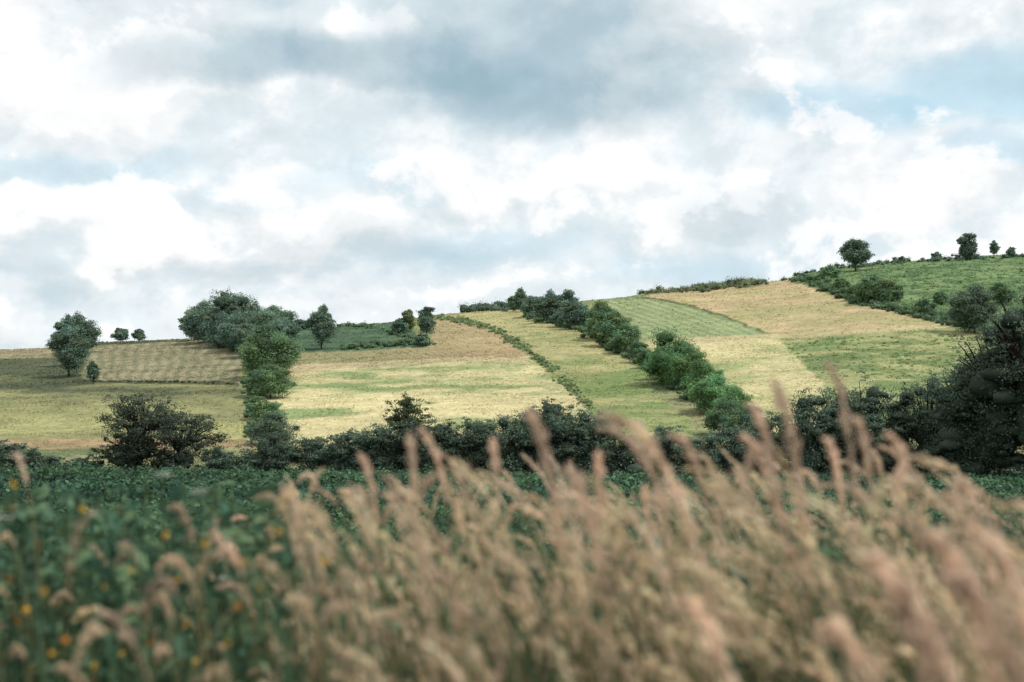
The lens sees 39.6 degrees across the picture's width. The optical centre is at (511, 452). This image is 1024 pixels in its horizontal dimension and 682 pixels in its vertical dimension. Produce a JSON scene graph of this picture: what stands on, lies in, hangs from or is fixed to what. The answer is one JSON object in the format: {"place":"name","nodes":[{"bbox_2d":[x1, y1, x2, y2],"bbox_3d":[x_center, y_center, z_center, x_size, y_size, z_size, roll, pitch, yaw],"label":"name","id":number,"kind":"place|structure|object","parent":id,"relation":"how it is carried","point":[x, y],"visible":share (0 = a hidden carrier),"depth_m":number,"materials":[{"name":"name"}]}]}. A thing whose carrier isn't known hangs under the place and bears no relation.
{"place":"outdoors","nodes":[
{"label":"outdoors","id":0,"kind":"place"},
{"bbox_2d":[0,361,1023,681],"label":"tall grass","id":1,"kind":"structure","parent":0,"point":[930,641],"depth_m":1.79,"materials":[{"name":"beige plant"}]},
{"bbox_2d":[0,254,1023,474],"bbox_3d":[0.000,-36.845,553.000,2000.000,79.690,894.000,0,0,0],"label":"hillside","id":2,"kind":"structure","parent":0,"point":[754,327],"depth_m":235.95,"materials":[{"name":"green plant"}]},
{"bbox_2d":[53,313,78,363],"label":"tree","id":3,"kind":"object","parent":2,"relation":"on","point":[58,326],"visible":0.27,"depth_m":266.16,"materials":[{"name":"green plant"}]},
{"bbox_2d":[44,324,91,376],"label":"tree","id":4,"kind":"object","parent":2,"relation":"on","point":[73,352],"visible":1,"depth_m":239.01,"materials":[{"name":"green plant"}]},
{"bbox_2d":[60,310,102,349],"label":"tree","id":5,"kind":"object","parent":2,"relation":"on","point":[88,330],"visible":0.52,"depth_m":292.72,"materials":[{"name":"green plant"}]},
{"bbox_2d":[85,360,100,383],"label":"tree","id":6,"kind":"object","parent":2,"relation":"on","point":[93,368],"visible":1,"depth_m":223.09,"materials":[{"name":"green plant"}]},
{"bbox_2d":[109,328,129,340],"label":"tree","id":7,"kind":"object","parent":2,"relation":"on","point":[120,334],"visible":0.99,"depth_m":361.13,"materials":[{"name":"green plant"}]},
{"bbox_2d":[178,298,212,342],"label":"tree","id":8,"kind":"object","parent":2,"relation":"on","point":[190,324],"visible":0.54,"depth_m":308.88,"materials":[{"name":"green plant"}]},
{"bbox_2d":[199,310,233,347],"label":"tree","id":9,"kind":"object","parent":2,"relation":"on","point":[214,322],"visible":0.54,"depth_m":294.60,"materials":[{"name":"green plant"}]},
{"bbox_2d":[195,286,257,341],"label":"tree","id":10,"kind":"object","parent":2,"relation":"on","point":[222,301],"visible":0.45,"depth_m":298.92,"materials":[{"name":"green plant"}]},
{"bbox_2d":[216,314,249,348],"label":"tree","id":11,"kind":"object","parent":2,"relation":"on","point":[237,321],"visible":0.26,"depth_m":283.07,"materials":[{"name":"green plant"}]},
{"bbox_2d":[226,298,262,320],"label":"tree","id":12,"kind":"object","parent":2,"relation":"on","point":[245,314],"visible":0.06,"depth_m":290.84,"materials":[{"name":"green plant"}]},
{"bbox_2d":[229,321,261,355],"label":"tree","id":13,"kind":"object","parent":2,"relation":"on","point":[239,336],"visible":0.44,"depth_m":271.90,"materials":[{"name":"green plant"}]},
{"bbox_2d":[239,385,265,437],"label":"hedge","id":14,"kind":"object","parent":2,"relation":"on","point":[247,411],"visible":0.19,"depth_m":177.14,"materials":[{"name":"green plant"}]},
{"bbox_2d":[240,370,266,396],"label":"tree","id":15,"kind":"object","parent":2,"relation":"on","point":[247,379],"visible":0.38,"depth_m":200.93,"materials":[{"name":"green plant"}]},
{"bbox_2d":[237,341,285,374],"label":"tree","id":16,"kind":"object","parent":2,"relation":"on","point":[248,365],"visible":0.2,"depth_m":228.84,"materials":[{"name":"green plant"}]},
{"bbox_2d":[245,395,285,417],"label":"tree","id":17,"kind":"object","parent":2,"relation":"on","point":[257,405],"visible":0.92,"depth_m":173.71,"materials":[{"name":"green plant"}]},
{"bbox_2d":[245,310,291,338],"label":"tree","id":18,"kind":"object","parent":2,"relation":"on","point":[263,316],"visible":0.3,"depth_m":279.34,"materials":[{"name":"green plant"}]},
{"bbox_2d":[235,319,304,377],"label":"tree","id":19,"kind":"object","parent":2,"relation":"on","point":[281,351],"visible":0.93,"depth_m":226.18,"materials":[{"name":"green plant"}]},
{"bbox_2d":[248,361,297,398],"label":"tree","id":20,"kind":"object","parent":2,"relation":"on","point":[272,379],"visible":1,"depth_m":198.83,"materials":[{"name":"green plant"}]},
{"bbox_2d":[244,411,302,442],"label":"tree","id":21,"kind":"object","parent":2,"relation":"on","point":[268,423],"visible":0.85,"depth_m":146.88,"materials":[{"name":"green plant"}]},
{"bbox_2d":[263,304,298,322],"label":"tree","id":22,"kind":"object","parent":2,"relation":"on","point":[290,315],"visible":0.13,"depth_m":316.00,"materials":[{"name":"green plant"}]},
{"bbox_2d":[277,317,302,341],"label":"tree","id":23,"kind":"object","parent":2,"relation":"on","point":[293,330],"visible":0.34,"depth_m":295.89,"materials":[{"name":"green plant"}]},
{"bbox_2d":[303,304,338,348],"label":"tree","id":24,"kind":"object","parent":2,"relation":"on","point":[322,325],"visible":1,"depth_m":280.06,"materials":[{"name":"green plant"}]},
{"bbox_2d":[335,321,415,339],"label":"hedge","id":25,"kind":"object","parent":2,"relation":"on","point":[369,326],"visible":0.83,"depth_m":333.19,"materials":[{"name":"green plant"}]},
{"bbox_2d":[339,336,436,349],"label":"hedge","id":26,"kind":"object","parent":2,"relation":"on","point":[389,343],"visible":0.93,"depth_m":281.23,"materials":[{"name":"green plant"}]},
{"bbox_2d":[391,319,408,332],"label":"shrub","id":27,"kind":"object","parent":2,"relation":"on","point":[398,325],"visible":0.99,"depth_m":310.34,"materials":[{"name":"green plant"}]},
{"bbox_2d":[397,309,415,331],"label":"tree","id":28,"kind":"object","parent":2,"relation":"on","point":[408,317],"visible":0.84,"depth_m":315.73,"materials":[{"name":"green plant"}]},
{"bbox_2d":[415,306,436,333],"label":"tree","id":29,"kind":"object","parent":2,"relation":"on","point":[426,322],"visible":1,"depth_m":288.37,"materials":[{"name":"green plant"}]},
{"bbox_2d":[457,299,509,312],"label":"hedge","id":30,"kind":"object","parent":2,"relation":"on","point":[499,306],"visible":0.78,"depth_m":400.86,"materials":[{"name":"green plant"}]},
{"bbox_2d":[431,313,592,405],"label":"hedge","id":31,"kind":"object","parent":2,"relation":"on","point":[510,339],"visible":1,"depth_m":264.87,"materials":[{"name":"green plant"}]},
{"bbox_2d":[513,287,527,311],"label":"tree","id":32,"kind":"object","parent":2,"relation":"on","point":[519,297],"visible":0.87,"depth_m":364.25,"materials":[{"name":"green plant"}]},
{"bbox_2d":[520,295,541,315],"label":"tree","id":33,"kind":"object","parent":2,"relation":"on","point":[526,306],"visible":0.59,"depth_m":339.38,"materials":[{"name":"green plant"}]},
{"bbox_2d":[531,288,558,320],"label":"tree","id":34,"kind":"object","parent":2,"relation":"on","point":[544,306],"visible":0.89,"depth_m":318.74,"materials":[{"name":"green plant"}]},
{"bbox_2d":[553,289,580,310],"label":"tree","id":35,"kind":"object","parent":2,"relation":"on","point":[566,297],"visible":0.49,"depth_m":317.95,"materials":[{"name":"green plant"}]},
{"bbox_2d":[560,299,588,326],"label":"tree","id":36,"kind":"object","parent":2,"relation":"on","point":[574,313],"visible":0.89,"depth_m":297.30,"materials":[{"name":"green plant"}]},
{"bbox_2d":[584,299,614,337],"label":"tree","id":37,"kind":"object","parent":2,"relation":"on","point":[598,311],"visible":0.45,"depth_m":273.16,"materials":[{"name":"green plant"}]},
{"bbox_2d":[589,326,616,346],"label":"tree","id":38,"kind":"object","parent":2,"relation":"on","point":[601,339],"visible":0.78,"depth_m":261.71,"materials":[{"name":"green plant"}]},
{"bbox_2d":[521,311,691,399],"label":"hedge","id":39,"kind":"object","parent":2,"relation":"on","point":[625,354],"visible":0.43,"depth_m":257.68,"materials":[{"name":"green plant"}]},
{"bbox_2d":[590,308,632,338],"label":"tree","id":40,"kind":"object","parent":2,"relation":"on","point":[612,320],"visible":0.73,"depth_m":261.99,"materials":[{"name":"green plant"}]},
{"bbox_2d":[607,323,641,353],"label":"tree","id":41,"kind":"object","parent":2,"relation":"on","point":[628,334],"visible":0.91,"depth_m":251.63,"materials":[{"name":"green plant"}]},
{"bbox_2d":[627,341,648,360],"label":"tree","id":42,"kind":"object","parent":2,"relation":"on","point":[635,348],"visible":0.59,"depth_m":237.04,"materials":[{"name":"green plant"}]},
{"bbox_2d":[634,325,704,383],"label":"tree","id":43,"kind":"object","parent":2,"relation":"on","point":[664,338],"visible":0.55,"depth_m":206.40,"materials":[{"name":"green plant"}]},
{"bbox_2d":[658,355,681,385],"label":"tree","id":44,"kind":"object","parent":2,"relation":"on","point":[663,364],"visible":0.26,"depth_m":203.81,"materials":[{"name":"green plant"}]},
{"bbox_2d":[667,345,715,388],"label":"tree","id":45,"kind":"object","parent":2,"relation":"on","point":[680,362],"visible":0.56,"depth_m":201.53,"materials":[{"name":"green plant"}]},
{"bbox_2d":[680,358,724,398],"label":"tree","id":46,"kind":"object","parent":2,"relation":"on","point":[704,370],"visible":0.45,"depth_m":189.97,"materials":[{"name":"green plant"}]},
{"bbox_2d":[636,276,771,294],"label":"hedge","id":47,"kind":"object","parent":2,"relation":"on","point":[683,288],"visible":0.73,"depth_m":403.63,"materials":[{"name":"green plant"}]},
{"bbox_2d":[685,379,725,413],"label":"tree","id":48,"kind":"object","parent":2,"relation":"on","point":[704,394],"visible":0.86,"depth_m":174.93,"materials":[{"name":"green plant"}]},
{"bbox_2d":[692,373,743,398],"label":"tree","id":49,"kind":"object","parent":2,"relation":"on","point":[718,379],"visible":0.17,"depth_m":178.37,"materials":[{"name":"green plant"}]},
{"bbox_2d":[700,398,744,432],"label":"tree","id":50,"kind":"object","parent":2,"relation":"on","point":[720,412],"visible":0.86,"depth_m":153.52,"materials":[{"name":"green plant"}]},
{"bbox_2d":[710,386,755,409],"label":"tree","id":51,"kind":"object","parent":2,"relation":"on","point":[737,395],"visible":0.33,"depth_m":169.16,"materials":[{"name":"green plant"}]},
{"bbox_2d":[731,406,764,433],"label":"tree","id":52,"kind":"object","parent":2,"relation":"on","point":[746,415],"visible":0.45,"depth_m":153.46,"materials":[{"name":"green plant"}]},
{"bbox_2d":[836,238,874,270],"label":"tree","id":53,"kind":"object","parent":2,"relation":"on","point":[853,252],"visible":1,"depth_m":384.90,"materials":[{"name":"green plant"}]},
{"bbox_2d":[781,271,958,326],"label":"hedge","id":54,"kind":"object","parent":2,"relation":"on","point":[936,316],"visible":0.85,"depth_m":302.92,"materials":[{"name":"green plant"}]},
{"bbox_2d":[851,273,899,301],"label":"shrub","id":55,"kind":"object","parent":2,"relation":"on","point":[870,287],"visible":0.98,"depth_m":304.04,"materials":[{"name":"green plant"}]},
{"bbox_2d":[787,328,977,378],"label":"grass","id":56,"kind":"structure","parent":2,"relation":"on","point":[901,358],"depth_m":232.20,"materials":[{"name":"green plant"}]},
{"bbox_2d":[803,253,1023,273],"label":"hedge","id":57,"kind":"object","parent":2,"relation":"on","point":[931,259],"visible":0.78,"depth_m":421.12,"materials":[{"name":"green plant"}]},
{"bbox_2d":[825,257,1023,326],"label":"grass field","id":58,"kind":"structure","parent":2,"relation":"on","point":[902,283],"depth_m":354.32,"materials":[{"name":"green plant"}]},
{"bbox_2d":[913,298,938,314],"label":"shrub","id":59,"kind":"object","parent":2,"relation":"on","point":[922,306],"visible":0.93,"depth_m":284.33,"materials":[{"name":"green plant"}]},
{"bbox_2d":[956,232,978,259],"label":"tree","id":60,"kind":"object","parent":2,"relation":"on","point":[968,248],"visible":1,"depth_m":418.30,"materials":[{"name":"green plant"}]},
{"bbox_2d":[943,280,1001,332],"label":"tree","id":61,"kind":"object","parent":2,"relation":"on","point":[971,305],"visible":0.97,"depth_m":259.83,"materials":[{"name":"green plant"}]},
{"bbox_2d":[987,281,1015,304],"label":"shrub","id":62,"kind":"object","parent":2,"relation":"on","point":[1000,290],"visible":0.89,"depth_m":302.93,"materials":[{"name":"green plant"}]},
{"bbox_2d":[0,461,1023,649],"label":"crop field","id":63,"kind":"structure","parent":0,"point":[1002,488],"depth_m":55.45,"materials":[{"name":"green plant"}]},
{"bbox_2d":[0,0,1023,349],"label":"sky","id":64,"kind":"structure","parent":0,"point":[369,161],"materials":[{"name":"white"}]},
{"label":"ground","id":65,"kind":"structure","parent":0,"visible":0},
{"bbox_2d":[0,439,51,468],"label":"shrub","id":66,"kind":"object","parent":65,"relation":"on","point":[8,461],"visible":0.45,"depth_m":111.41,"materials":[{"name":"green plant"}]},
{"bbox_2d":[24,453,72,468],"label":"shrub","id":67,"kind":"object","parent":65,"relation":"on","point":[53,460],"visible":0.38,"depth_m":111.41,"materials":[{"name":"green plant"}]},
{"bbox_2d":[64,457,104,467],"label":"shrub","id":68,"kind":"object","parent":65,"relation":"on","point":[86,461],"visible":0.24,"depth_m":109.64,"materials":[{"name":"green plant"}]},
{"bbox_2d":[86,433,171,469],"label":"shrub","id":69,"kind":"object","parent":65,"relation":"on","point":[117,460],"visible":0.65,"depth_m":107.98,"materials":[{"name":"green plant"}]},
{"bbox_2d":[91,392,191,467],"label":"tree","id":70,"kind":"object","parent":65,"relation":"on","point":[129,413],"visible":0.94,"depth_m":107.06,"materials":[{"name":"green plant"}]},
{"bbox_2d":[126,408,233,469],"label":"tree","id":71,"kind":"object","parent":65,"relation":"on","point":[183,457],"visible":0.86,"depth_m":108.07,"materials":[{"name":"green plant"}]},
{"bbox_2d":[195,447,238,469],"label":"shrub","id":72,"kind":"object","parent":65,"relation":"on","point":[215,454],"visible":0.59,"depth_m":107.46,"materials":[{"name":"green plant"}]},
{"bbox_2d":[220,450,269,469],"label":"shrub","id":73,"kind":"object","parent":65,"relation":"on","point":[239,462],"visible":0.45,"depth_m":106.27,"materials":[{"name":"green plant"}]},
{"bbox_2d":[235,431,306,470],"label":"shrub","id":74,"kind":"object","parent":65,"relation":"on","point":[273,452],"visible":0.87,"depth_m":106.90,"materials":[{"name":"green plant"}]},
{"bbox_2d":[285,435,336,471],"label":"shrub","id":75,"kind":"object","parent":65,"relation":"on","point":[312,459],"visible":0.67,"depth_m":107.23,"materials":[{"name":"green plant"}]},
{"bbox_2d":[315,430,368,471],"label":"shrub","id":76,"kind":"object","parent":65,"relation":"on","point":[343,449],"visible":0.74,"depth_m":106.86,"materials":[{"name":"green plant"}]},
{"bbox_2d":[346,421,404,473],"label":"shrub","id":77,"kind":"object","parent":65,"relation":"on","point":[376,442],"visible":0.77,"depth_m":105.98,"materials":[{"name":"green plant"}]},
{"bbox_2d":[380,391,434,468],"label":"tree","id":78,"kind":"object","parent":65,"relation":"on","point":[406,403],"visible":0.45,"depth_m":107.41,"materials":[{"name":"green plant"}]},
{"bbox_2d":[379,409,446,471],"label":"shrub","id":79,"kind":"object","parent":65,"relation":"on","point":[421,450],"visible":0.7,"depth_m":106.15,"materials":[{"name":"green plant"}]},
{"bbox_2d":[428,419,463,470],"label":"shrub","id":80,"kind":"object","parent":65,"relation":"on","point":[438,440],"visible":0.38,"depth_m":108.44,"materials":[{"name":"green plant"}]},
{"bbox_2d":[441,416,491,473],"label":"shrub","id":81,"kind":"object","parent":65,"relation":"on","point":[467,441],"visible":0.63,"depth_m":107.32,"materials":[{"name":"green plant"}]},
{"bbox_2d":[466,413,536,473],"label":"shrub","id":82,"kind":"object","parent":65,"relation":"on","point":[504,448],"visible":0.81,"depth_m":106.28,"materials":[{"name":"green plant"}]},
{"bbox_2d":[18,447,1023,477],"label":"hedge","id":83,"kind":"object","parent":65,"relation":"on","point":[637,467],"visible":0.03,"depth_m":105.54,"materials":[{"name":"green plant"}]},
{"bbox_2d":[494,404,549,471],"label":"shrub","id":84,"kind":"object","parent":65,"relation":"on","point":[532,453],"visible":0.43,"depth_m":107.07,"materials":[{"name":"green plant"}]},
{"bbox_2d":[528,397,573,472],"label":"tree","id":85,"kind":"object","parent":65,"relation":"on","point":[543,414],"visible":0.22,"depth_m":107.48,"materials":[{"name":"green plant"}]},
{"bbox_2d":[524,401,592,472],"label":"shrub","id":86,"kind":"object","parent":65,"relation":"on","point":[563,449],"visible":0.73,"depth_m":105.81,"materials":[{"name":"green plant"}]},
{"bbox_2d":[559,405,612,472],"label":"shrub","id":87,"kind":"object","parent":65,"relation":"on","point":[587,442],"visible":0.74,"depth_m":106.18,"materials":[{"name":"green plant"}]},
{"bbox_2d":[593,425,643,474],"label":"shrub","id":88,"kind":"object","parent":65,"relation":"on","point":[612,455],"visible":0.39,"depth_m":107.03,"materials":[{"name":"green plant"}]},
{"bbox_2d":[617,439,653,472],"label":"shrub","id":89,"kind":"object","parent":65,"relation":"on","point":[625,465],"visible":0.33,"depth_m":107.01,"materials":[{"name":"green plant"}]},
{"bbox_2d":[633,425,697,474],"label":"shrub","id":90,"kind":"object","parent":65,"relation":"on","point":[670,450],"visible":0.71,"depth_m":106.28,"materials":[{"name":"green plant"}]},
{"bbox_2d":[676,436,723,474],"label":"shrub","id":91,"kind":"object","parent":65,"relation":"on","point":[687,462],"visible":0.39,"depth_m":106.90,"materials":[{"name":"green plant"}]},
{"bbox_2d":[695,421,758,473],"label":"shrub","id":92,"kind":"object","parent":65,"relation":"on","point":[729,435],"visible":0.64,"depth_m":106.26,"materials":[{"name":"green plant"}]},
{"bbox_2d":[724,412,795,476],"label":"shrub","id":93,"kind":"object","parent":65,"relation":"on","point":[776,440],"visible":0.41,"depth_m":104.99,"materials":[{"name":"green plant"}]},
{"bbox_2d":[765,387,845,474],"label":"shrub","id":94,"kind":"object","parent":65,"relation":"on","point":[812,444],"visible":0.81,"depth_m":104.22,"materials":[{"name":"green plant"}]},
{"bbox_2d":[796,387,869,471],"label":"shrub","id":95,"kind":"object","parent":65,"relation":"on","point":[835,413],"visible":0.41,"depth_m":105.84,"materials":[{"name":"green plant"}]},
{"bbox_2d":[818,369,903,475],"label":"shrub","id":96,"kind":"object","parent":65,"relation":"on","point":[872,424],"visible":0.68,"depth_m":104.05,"materials":[{"name":"green plant"}]},
{"bbox_2d":[863,383,938,470],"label":"shrub","id":97,"kind":"object","parent":65,"relation":"on","point":[906,398],"visible":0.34,"depth_m":105.11,"materials":[{"name":"green plant"}]},
{"bbox_2d":[881,372,947,475],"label":"shrub","id":98,"kind":"object","parent":65,"relation":"on","point":[916,434],"visible":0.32,"depth_m":104.33,"materials":[{"name":"green plant"}]},
{"bbox_2d":[915,366,957,473],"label":"shrub","id":99,"kind":"object","parent":65,"relation":"on","point":[933,452],"visible":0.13,"depth_m":102.60,"materials":[{"name":"green plant"}]},
{"bbox_2d":[916,357,986,476],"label":"shrub","id":100,"kind":"object","parent":65,"relation":"on","point":[960,457],"visible":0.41,"depth_m":99.90,"materials":[{"name":"green plant"}]},
{"bbox_2d":[921,345,1023,475],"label":"shrub","id":101,"kind":"object","parent":65,"relation":"on","point":[953,439],"visible":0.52,"depth_m":99.07,"materials":[{"name":"green plant"}]},
{"bbox_2d":[932,312,1023,475],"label":"tree","id":102,"kind":"object","parent":65,"relation":"on","point":[993,448],"visible":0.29,"depth_m":98.43,"materials":[{"name":"green plant"}]},
{"bbox_2d":[942,314,1023,473],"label":"shrub","id":103,"kind":"object","parent":65,"relation":"on","point":[992,377],"visible":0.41,"depth_m":96.50,"materials":[{"name":"green plant"}]},
{"bbox_2d":[966,282,1023,473],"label":"tree","id":104,"kind":"object","parent":65,"relation":"on","point":[1013,320],"visible":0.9,"depth_m":95.86,"materials":[{"name":"green plant"}]},
{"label":"grass verge","id":105,"kind":"object","parent":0,"visible":0},
{"bbox_2d":[0,471,381,681],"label":"wildflowers","id":106,"kind":"object","parent":105,"relation":"on","point":[165,535],"visible":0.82,"depth_m":1.97,"materials":[{"name":"green plant"}]},
{"bbox_2d":[0,479,1023,681],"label":"weeds","id":107,"kind":"object","parent":105,"relation":"on","point":[105,518],"visible":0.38,"depth_m":2.57,"materials":[{"name":"green plant"}]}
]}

